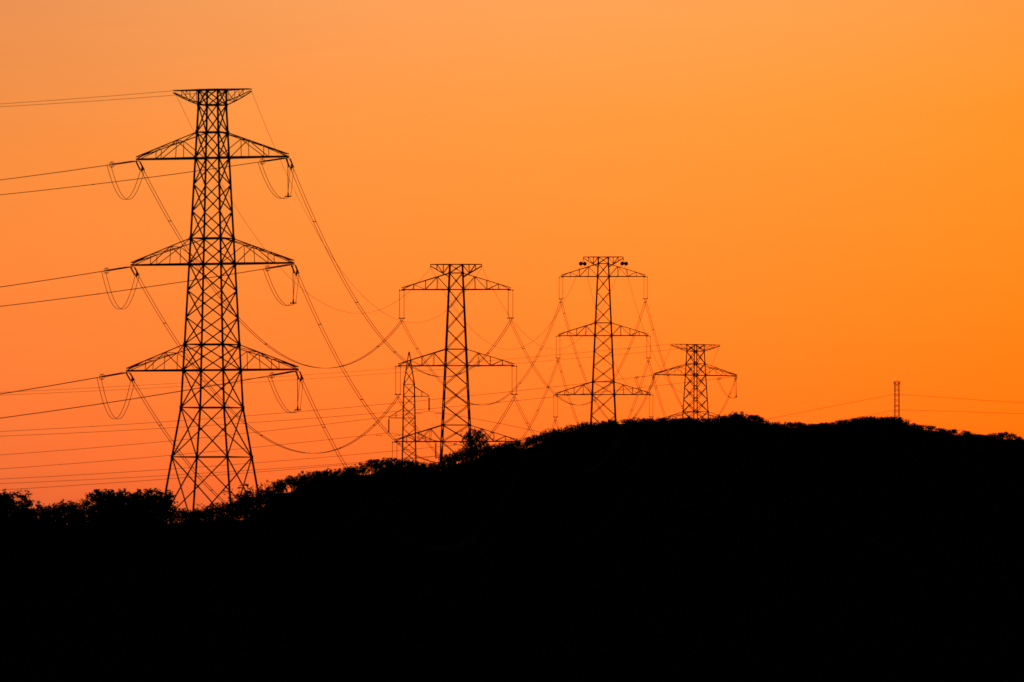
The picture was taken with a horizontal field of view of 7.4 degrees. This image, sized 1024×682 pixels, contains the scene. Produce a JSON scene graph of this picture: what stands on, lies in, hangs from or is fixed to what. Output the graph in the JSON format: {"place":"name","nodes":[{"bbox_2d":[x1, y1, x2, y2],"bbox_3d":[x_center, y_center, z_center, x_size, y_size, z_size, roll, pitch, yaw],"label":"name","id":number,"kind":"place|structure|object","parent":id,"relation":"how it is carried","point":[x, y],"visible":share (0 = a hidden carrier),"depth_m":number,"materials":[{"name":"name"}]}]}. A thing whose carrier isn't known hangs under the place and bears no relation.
{"place":"outdoors","nodes":[
{"label":"outdoors","id":0,"kind":"place"},
{"bbox_2d":[481,444,502,473],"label":"tree","id":1,"kind":"object","parent":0,"point":[498,451],"visible":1,"depth_m":1206.81,"materials":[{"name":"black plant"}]},
{"bbox_2d":[498,441,524,464],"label":"tree","id":2,"kind":"object","parent":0,"point":[510,444],"visible":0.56,"depth_m":1271.34,"materials":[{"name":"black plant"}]},
{"bbox_2d":[0,418,1023,681],"bbox_3d":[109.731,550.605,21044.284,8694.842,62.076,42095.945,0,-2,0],"label":"terrain","id":3,"kind":"structure","parent":0,"point":[726,552],"depth_m":1398.00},
{"bbox_2d":[0,492,16,541],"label":"tree","id":4,"kind":"object","parent":3,"relation":"on","point":[1,495],"visible":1,"depth_m":869.87,"materials":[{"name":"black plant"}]},
{"bbox_2d":[0,489,35,546],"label":"tree","id":5,"kind":"object","parent":3,"relation":"on","point":[5,516],"visible":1,"depth_m":867.54,"materials":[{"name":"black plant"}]},
{"bbox_2d":[12,507,40,534],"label":"tree","id":6,"kind":"object","parent":3,"relation":"on","point":[31,521],"visible":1,"depth_m":871.93,"materials":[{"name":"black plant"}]},
{"bbox_2d":[8,501,45,544],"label":"tree","id":7,"kind":"object","parent":3,"relation":"on","point":[24,524],"visible":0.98,"depth_m":870.71,"materials":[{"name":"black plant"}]},
{"bbox_2d":[20,509,61,535],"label":"tree","id":8,"kind":"object","parent":3,"relation":"on","point":[39,525],"visible":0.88,"depth_m":872.39,"materials":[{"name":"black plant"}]},
{"bbox_2d":[41,508,60,532],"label":"tree","id":9,"kind":"object","parent":3,"relation":"on","point":[45,519],"visible":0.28,"depth_m":872.90,"materials":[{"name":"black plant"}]},
{"bbox_2d":[34,499,85,564],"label":"tree","id":10,"kind":"object","parent":3,"relation":"on","point":[69,519],"visible":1,"depth_m":863.12,"materials":[{"name":"black plant"}]},
{"bbox_2d":[53,502,96,544],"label":"tree","id":11,"kind":"object","parent":3,"relation":"on","point":[78,524],"visible":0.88,"depth_m":870.66,"materials":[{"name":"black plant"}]},
{"bbox_2d":[77,498,114,544],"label":"tree","id":12,"kind":"object","parent":3,"relation":"on","point":[93,525],"visible":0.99,"depth_m":871.48,"materials":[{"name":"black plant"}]},
{"bbox_2d":[59,488,136,549],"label":"tree","id":13,"kind":"object","parent":3,"relation":"on","point":[109,511],"visible":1,"depth_m":866.81,"materials":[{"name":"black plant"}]},
{"bbox_2d":[82,489,127,550],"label":"tree","id":14,"kind":"object","parent":3,"relation":"on","point":[92,507],"visible":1,"depth_m":867.64,"materials":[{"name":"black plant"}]},
{"bbox_2d":[85,488,177,549],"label":"tree","id":15,"kind":"object","parent":3,"relation":"on","point":[121,516],"visible":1,"depth_m":865.24,"materials":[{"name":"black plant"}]},
{"bbox_2d":[120,493,173,556],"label":"tree","id":16,"kind":"object","parent":3,"relation":"on","point":[134,512],"visible":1,"depth_m":862.58,"materials":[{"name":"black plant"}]},
{"bbox_2d":[132,489,180,544],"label":"tree","id":17,"kind":"object","parent":3,"relation":"on","point":[157,492],"visible":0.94,"depth_m":869.21,"materials":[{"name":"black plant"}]},
{"bbox_2d":[159,508,202,550],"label":"tree","id":18,"kind":"object","parent":3,"relation":"on","point":[180,517],"visible":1,"depth_m":869.08,"materials":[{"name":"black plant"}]},
{"bbox_2d":[183,509,212,548],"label":"tree","id":19,"kind":"object","parent":3,"relation":"on","point":[201,525],"visible":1,"depth_m":869.23,"materials":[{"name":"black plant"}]},
{"bbox_2d":[126,88,298,524],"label":"tension pylon","id":20,"kind":"object","parent":3,"relation":"on","point":[189,264],"visible":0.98,"depth_m":890.31,"materials":[{"name":"metal"}]},
{"bbox_2d":[104,158,736,469],"bbox_3d":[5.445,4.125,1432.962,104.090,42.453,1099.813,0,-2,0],"label":"insulators","id":21,"kind":"object","parent":20,"relation":"hanging from","point":[278,266],"visible":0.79,"depth_m":895.13,"materials":[{"name":"brown"}]},
{"bbox_2d":[202,502,234,531],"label":"tree","id":22,"kind":"object","parent":3,"relation":"on","point":[216,508],"visible":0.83,"depth_m":874.45,"materials":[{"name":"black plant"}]},
{"bbox_2d":[196,506,241,549],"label":"tree","id":23,"kind":"object","parent":3,"relation":"on","point":[221,528],"visible":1,"depth_m":866.33,"materials":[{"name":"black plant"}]},
{"bbox_2d":[221,502,242,530],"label":"tree","id":24,"kind":"object","parent":3,"relation":"on","point":[229,509],"visible":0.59,"depth_m":874.52,"materials":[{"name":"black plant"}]},
{"bbox_2d":[223,483,278,535],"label":"tree","id":25,"kind":"object","parent":3,"relation":"on","point":[247,485],"visible":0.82,"depth_m":872.53,"materials":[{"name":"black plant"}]},
{"bbox_2d":[223,490,279,551],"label":"tree","id":26,"kind":"object","parent":3,"relation":"on","point":[242,511],"visible":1,"depth_m":865.51,"materials":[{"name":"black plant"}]},
{"bbox_2d":[255,490,276,514],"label":"tree","id":27,"kind":"object","parent":3,"relation":"on","point":[269,492],"visible":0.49,"depth_m":944.54,"materials":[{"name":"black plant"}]},
{"bbox_2d":[255,486,280,517],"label":"tree","id":28,"kind":"object","parent":3,"relation":"on","point":[269,488],"visible":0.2,"depth_m":967.94,"materials":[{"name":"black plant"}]},
{"bbox_2d":[255,479,284,530],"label":"tree","id":29,"kind":"object","parent":3,"relation":"on","point":[279,494],"visible":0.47,"depth_m":989.25,"materials":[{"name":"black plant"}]},
{"bbox_2d":[270,481,286,489],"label":"tree","id":30,"kind":"object","parent":3,"relation":"on","point":[278,485],"visible":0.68,"depth_m":1048.70,"materials":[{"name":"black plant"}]},
{"bbox_2d":[271,479,292,500],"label":"tree","id":31,"kind":"object","parent":3,"relation":"on","point":[285,487],"visible":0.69,"depth_m":1057.77,"materials":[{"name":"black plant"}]},
{"bbox_2d":[275,479,291,531],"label":"tree","id":32,"kind":"object","parent":3,"relation":"on","point":[284,507],"visible":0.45,"depth_m":1037.84,"materials":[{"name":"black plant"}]},
{"bbox_2d":[281,475,303,502],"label":"tree","id":33,"kind":"object","parent":3,"relation":"on","point":[294,483],"visible":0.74,"depth_m":1141.13,"materials":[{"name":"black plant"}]},
{"bbox_2d":[293,471,318,507],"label":"tree","id":34,"kind":"object","parent":3,"relation":"on","point":[304,491],"visible":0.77,"depth_m":1199.46,"materials":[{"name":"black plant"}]},
{"bbox_2d":[312,471,327,489],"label":"tree","id":35,"kind":"object","parent":3,"relation":"on","point":[319,478],"visible":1,"depth_m":1206.41,"materials":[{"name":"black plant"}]},
{"bbox_2d":[310,467,333,502],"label":"tree","id":36,"kind":"object","parent":3,"relation":"on","point":[324,482],"visible":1,"depth_m":1199.37,"materials":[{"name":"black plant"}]},
{"bbox_2d":[314,469,342,495],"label":"tree","id":37,"kind":"object","parent":3,"relation":"on","point":[328,483],"visible":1,"depth_m":1203.36,"materials":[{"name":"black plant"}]},
{"bbox_2d":[323,469,348,491],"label":"tree","id":38,"kind":"object","parent":3,"relation":"on","point":[340,471],"visible":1,"depth_m":1204.19,"materials":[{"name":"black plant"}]},
{"bbox_2d":[335,472,355,496],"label":"tree","id":39,"kind":"object","parent":3,"relation":"on","point":[345,482],"visible":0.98,"depth_m":1200.43,"materials":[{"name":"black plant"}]},
{"bbox_2d":[339,466,362,489],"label":"tree","id":40,"kind":"object","parent":3,"relation":"on","point":[352,470],"visible":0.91,"depth_m":1204.41,"materials":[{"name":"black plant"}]},
{"bbox_2d":[351,467,363,485],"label":"tree","id":41,"kind":"object","parent":3,"relation":"on","point":[357,475],"visible":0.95,"depth_m":1207.56,"materials":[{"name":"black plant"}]},
{"bbox_2d":[354,463,370,483],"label":"tree","id":42,"kind":"object","parent":3,"relation":"on","point":[362,464],"visible":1,"depth_m":1209.61,"materials":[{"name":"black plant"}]},
{"bbox_2d":[357,462,370,493],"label":"tree","id":43,"kind":"object","parent":3,"relation":"on","point":[368,470],"visible":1,"depth_m":1203.52,"materials":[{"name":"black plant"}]},
{"bbox_2d":[367,459,381,479],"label":"tree","id":44,"kind":"object","parent":3,"relation":"on","point":[373,461],"visible":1,"depth_m":1209.35,"materials":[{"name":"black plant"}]},
{"bbox_2d":[369,460,385,483],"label":"tree","id":45,"kind":"object","parent":3,"relation":"on","point":[376,472],"visible":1,"depth_m":1206.52,"materials":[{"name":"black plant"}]},
{"bbox_2d":[379,457,403,482],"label":"tree","id":46,"kind":"object","parent":3,"relation":"on","point":[391,463],"visible":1,"depth_m":1205.14,"materials":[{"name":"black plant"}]},
{"bbox_2d":[382,458,408,482],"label":"tree","id":47,"kind":"object","parent":3,"relation":"on","point":[395,463],"visible":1,"depth_m":1205.62,"materials":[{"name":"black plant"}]},
{"bbox_2d":[396,460,415,479],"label":"tree","id":48,"kind":"object","parent":3,"relation":"on","point":[412,466],"visible":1,"depth_m":1207.62,"materials":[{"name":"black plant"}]},
{"bbox_2d":[390,352,434,461],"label":"pylon","id":49,"kind":"object","parent":3,"relation":"on","point":[414,407],"visible":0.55,"depth_m":1356.68,"materials":[{"name":"metal"}]},
{"bbox_2d":[405,461,419,475],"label":"tree","id":50,"kind":"object","parent":3,"relation":"on","point":[411,464],"visible":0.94,"depth_m":1207.98,"materials":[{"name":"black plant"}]},
{"bbox_2d":[410,462,435,495],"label":"tree","id":51,"kind":"object","parent":3,"relation":"on","point":[426,478],"visible":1,"depth_m":1197.48,"materials":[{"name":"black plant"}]},
{"bbox_2d":[413,463,438,482],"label":"tree","id":52,"kind":"object","parent":3,"relation":"on","point":[417,469],"visible":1,"depth_m":1203.96,"materials":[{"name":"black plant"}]},
{"bbox_2d":[425,462,439,483],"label":"tree","id":53,"kind":"object","parent":3,"relation":"on","point":[432,468],"visible":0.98,"depth_m":1206.37,"materials":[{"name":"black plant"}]},
{"bbox_2d":[433,456,460,491],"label":"tree","id":54,"kind":"object","parent":3,"relation":"on","point":[449,465],"visible":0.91,"depth_m":1200.16,"materials":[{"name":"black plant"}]},
{"bbox_2d":[394,264,517,460],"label":"suspension pylon","id":55,"kind":"object","parent":3,"relation":"on","point":[466,365],"visible":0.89,"depth_m":1239.65,"materials":[{"name":"metal"}]},
{"bbox_2d":[451,448,470,470],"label":"tree","id":56,"kind":"object","parent":3,"relation":"on","point":[460,455],"visible":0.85,"depth_m":1209.70,"materials":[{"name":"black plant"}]},
{"bbox_2d":[451,448,479,481],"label":"tree","id":57,"kind":"object","parent":3,"relation":"on","point":[465,460],"visible":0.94,"depth_m":1203.36,"materials":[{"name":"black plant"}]},
{"bbox_2d":[454,431,490,471],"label":"tree","id":58,"kind":"object","parent":3,"relation":"on","point":[471,469],"visible":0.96,"depth_m":1208.54,"materials":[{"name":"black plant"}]},
{"bbox_2d":[464,428,486,468],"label":"tree","id":59,"kind":"object","parent":3,"relation":"on","point":[478,433],"visible":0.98,"depth_m":1208.50,"materials":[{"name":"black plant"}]},
{"bbox_2d":[469,445,496,468],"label":"tree","id":60,"kind":"object","parent":3,"relation":"on","point":[482,454],"visible":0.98,"depth_m":1206.49,"materials":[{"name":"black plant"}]},
{"bbox_2d":[478,433,495,465],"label":"tree","id":61,"kind":"object","parent":3,"relation":"on","point":[494,444],"visible":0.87,"depth_m":1207.67,"materials":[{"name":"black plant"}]},
{"bbox_2d":[498,444,514,459],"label":"tree","id":62,"kind":"object","parent":3,"relation":"on","point":[505,453],"visible":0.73,"depth_m":1249.48,"materials":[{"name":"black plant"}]},
{"bbox_2d":[0,89,1022,548],"bbox_3d":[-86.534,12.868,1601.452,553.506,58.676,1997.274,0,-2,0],"label":"conductors","id":63,"kind":"object","parent":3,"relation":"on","point":[352,371],"visible":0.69,"depth_m":1211.43,"materials":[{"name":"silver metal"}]},
{"bbox_2d":[94,157,736,549],"bbox_3d":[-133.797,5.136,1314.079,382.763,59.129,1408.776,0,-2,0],"label":"line hardware","id":64,"kind":"object","parent":63,"relation":"on","point":[262,161],"visible":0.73,"depth_m":1081.20,"materials":[{"name":"metal"}]},
{"bbox_2d":[511,440,526,467],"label":"tree","id":65,"kind":"object","parent":3,"relation":"on","point":[521,454],"visible":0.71,"depth_m":1280.21,"materials":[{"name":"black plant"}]},
{"bbox_2d":[525,435,541,454],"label":"tree","id":66,"kind":"object","parent":3,"relation":"on","point":[534,441],"visible":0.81,"depth_m":1358.85,"materials":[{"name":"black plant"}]},
{"bbox_2d":[527,433,552,468],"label":"tree","id":67,"kind":"object","parent":3,"relation":"on","point":[538,447],"visible":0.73,"depth_m":1368.89,"materials":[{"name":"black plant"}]},
{"bbox_2d":[540,428,566,456],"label":"tree","id":68,"kind":"object","parent":3,"relation":"on","point":[560,438],"visible":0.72,"depth_m":1427.94,"materials":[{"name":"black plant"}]},
{"bbox_2d":[554,427,572,442],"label":"tree","id":69,"kind":"object","parent":3,"relation":"on","point":[566,434],"visible":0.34,"depth_m":1455.90,"materials":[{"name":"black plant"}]},
{"bbox_2d":[568,424,579,445],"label":"tree","id":70,"kind":"object","parent":3,"relation":"on","point":[573,433],"visible":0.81,"depth_m":1498.57,"materials":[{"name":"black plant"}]},
{"bbox_2d":[578,423,588,437],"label":"tree","id":71,"kind":"object","parent":3,"relation":"on","point":[583,425],"visible":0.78,"depth_m":1535.43,"materials":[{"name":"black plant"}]},
{"bbox_2d":[577,421,595,448],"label":"tree","id":72,"kind":"object","parent":3,"relation":"on","point":[590,430],"visible":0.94,"depth_m":1543.97,"materials":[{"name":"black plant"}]},
{"bbox_2d":[555,256,650,454],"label":"suspension pylon","id":73,"kind":"object","parent":3,"relation":"on","point":[613,394],"visible":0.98,"depth_m":1595.54,"materials":[{"name":"metal"}]},
{"bbox_2d":[579,262,627,265],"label":"warning spheres","id":74,"kind":"object","parent":73,"relation":"on","point":[585,263],"visible":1,"depth_m":1596.53,"materials":[{"name":"brown"}]},
{"bbox_2d":[596,420,609,441],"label":"tree","id":75,"kind":"object","parent":3,"relation":"on","point":[606,427],"visible":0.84,"depth_m":1603.84,"materials":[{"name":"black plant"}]},
{"bbox_2d":[608,419,618,440],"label":"tree","id":76,"kind":"object","parent":3,"relation":"on","point":[611,430],"visible":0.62,"depth_m":1627.63,"materials":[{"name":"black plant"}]},
{"bbox_2d":[627,419,637,432],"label":"tree","id":77,"kind":"object","parent":3,"relation":"on","point":[632,424],"visible":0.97,"depth_m":1661.85,"materials":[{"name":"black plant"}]},
{"bbox_2d":[632,417,643,440],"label":"tree","id":78,"kind":"object","parent":3,"relation":"on","point":[638,426],"visible":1,"depth_m":1665.00,"materials":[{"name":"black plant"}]},
{"bbox_2d":[639,420,652,439],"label":"tree","id":79,"kind":"object","parent":3,"relation":"on","point":[646,426],"visible":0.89,"depth_m":1677.49,"materials":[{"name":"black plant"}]},
{"bbox_2d":[640,418,652,432],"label":"tree","id":80,"kind":"object","parent":3,"relation":"on","point":[643,422],"visible":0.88,"depth_m":1679.75,"materials":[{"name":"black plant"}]},
{"bbox_2d":[668,417,678,435],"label":"tree","id":81,"kind":"object","parent":3,"relation":"on","point":[669,423],"visible":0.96,"depth_m":1716.24,"materials":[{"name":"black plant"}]},
{"bbox_2d":[679,418,688,430],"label":"tree","id":82,"kind":"object","parent":3,"relation":"on","point":[682,426],"visible":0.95,"depth_m":1735.68,"materials":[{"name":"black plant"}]},
{"bbox_2d":[653,344,736,420],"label":"tension pylon","id":83,"kind":"object","parent":3,"relation":"on","point":[695,363],"visible":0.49,"depth_m":1973.48,"materials":[{"name":"metal"}]},
{"bbox_2d":[693,418,709,441],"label":"tree","id":84,"kind":"object","parent":3,"relation":"on","point":[703,424],"visible":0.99,"depth_m":1754.56,"materials":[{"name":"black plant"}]},
{"bbox_2d":[707,417,718,434],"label":"tree","id":85,"kind":"object","parent":3,"relation":"on","point":[712,424],"visible":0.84,"depth_m":1777.63,"materials":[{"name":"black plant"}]},
{"bbox_2d":[717,415,728,428],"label":"tree","id":86,"kind":"object","parent":3,"relation":"on","point":[725,419],"visible":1,"depth_m":1794.97,"materials":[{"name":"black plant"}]},
{"bbox_2d":[731,411,749,432],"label":"tree","id":87,"kind":"object","parent":3,"relation":"on","point":[741,419],"visible":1,"depth_m":1803.99,"materials":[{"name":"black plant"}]},
{"bbox_2d":[751,416,762,428],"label":"tree","id":88,"kind":"object","parent":3,"relation":"on","point":[760,418],"visible":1,"depth_m":1823.55,"materials":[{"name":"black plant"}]},
{"bbox_2d":[766,421,781,439],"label":"tree","id":89,"kind":"object","parent":3,"relation":"on","point":[773,426],"visible":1,"depth_m":1829.76,"materials":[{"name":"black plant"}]},
{"bbox_2d":[779,421,791,441],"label":"tree","id":90,"kind":"object","parent":3,"relation":"on","point":[785,430],"visible":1,"depth_m":1840.57,"materials":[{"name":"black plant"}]},
{"bbox_2d":[786,421,803,442],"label":"tree","id":91,"kind":"object","parent":3,"relation":"on","point":[795,428],"visible":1,"depth_m":1845.66,"materials":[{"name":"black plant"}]},
{"bbox_2d":[804,423,816,440],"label":"tree","id":92,"kind":"object","parent":3,"relation":"on","point":[807,428],"visible":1,"depth_m":1858.22,"materials":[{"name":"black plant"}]},
{"bbox_2d":[821,422,831,436],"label":"tree","id":93,"kind":"object","parent":3,"relation":"on","point":[825,427],"visible":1,"depth_m":1875.58,"materials":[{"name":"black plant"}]},
{"bbox_2d":[830,421,848,434],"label":"tree","id":94,"kind":"object","parent":3,"relation":"on","point":[837,426],"visible":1,"depth_m":1887.55,"materials":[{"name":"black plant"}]},
{"bbox_2d":[852,417,864,434],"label":"tree","id":95,"kind":"object","parent":3,"relation":"on","point":[859,423],"visible":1,"depth_m":1899.98,"materials":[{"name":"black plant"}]},
{"bbox_2d":[869,415,883,433],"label":"tree","id":96,"kind":"object","parent":3,"relation":"on","point":[875,419],"visible":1,"depth_m":1914.14,"materials":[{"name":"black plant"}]},
{"bbox_2d":[884,417,894,428],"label":"tree","id":97,"kind":"object","parent":3,"relation":"on","point":[892,424],"visible":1,"depth_m":1925.67,"materials":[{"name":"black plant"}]},
{"bbox_2d":[893,381,899,417],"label":"lattice mast","id":98,"kind":"object","parent":3,"relation":"on","point":[898,396],"visible":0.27,"depth_m":2599.29,"materials":[{"name":"metal"}]},
{"bbox_2d":[909,423,918,434],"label":"tree","id":99,"kind":"object","parent":3,"relation":"on","point":[914,426],"visible":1,"depth_m":1945.92,"materials":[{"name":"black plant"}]},
{"bbox_2d":[935,428,945,439],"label":"tree","id":100,"kind":"object","parent":3,"relation":"on","point":[942,430],"visible":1,"depth_m":1971.72,"materials":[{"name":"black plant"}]},
{"bbox_2d":[997,432,1010,444],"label":"tree","id":101,"kind":"object","parent":3,"relation":"on","point":[1005,434],"visible":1,"depth_m":2023.80,"materials":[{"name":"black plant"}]},
{"bbox_2d":[0,0,1023,522],"label":"sky","id":102,"kind":"structure","parent":0,"point":[826,195],"materials":[{"name":"orange"}]},
{"bbox_2d":[519,439,531,457],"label":"tree","id":103,"kind":"object","parent":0,"point":[527,445],"visible":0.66,"depth_m":1333.19,"materials":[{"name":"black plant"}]},
{"bbox_2d":[565,424,584,445],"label":"tree","id":104,"kind":"object","parent":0,"point":[575,430],"visible":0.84,"depth_m":1505.14,"materials":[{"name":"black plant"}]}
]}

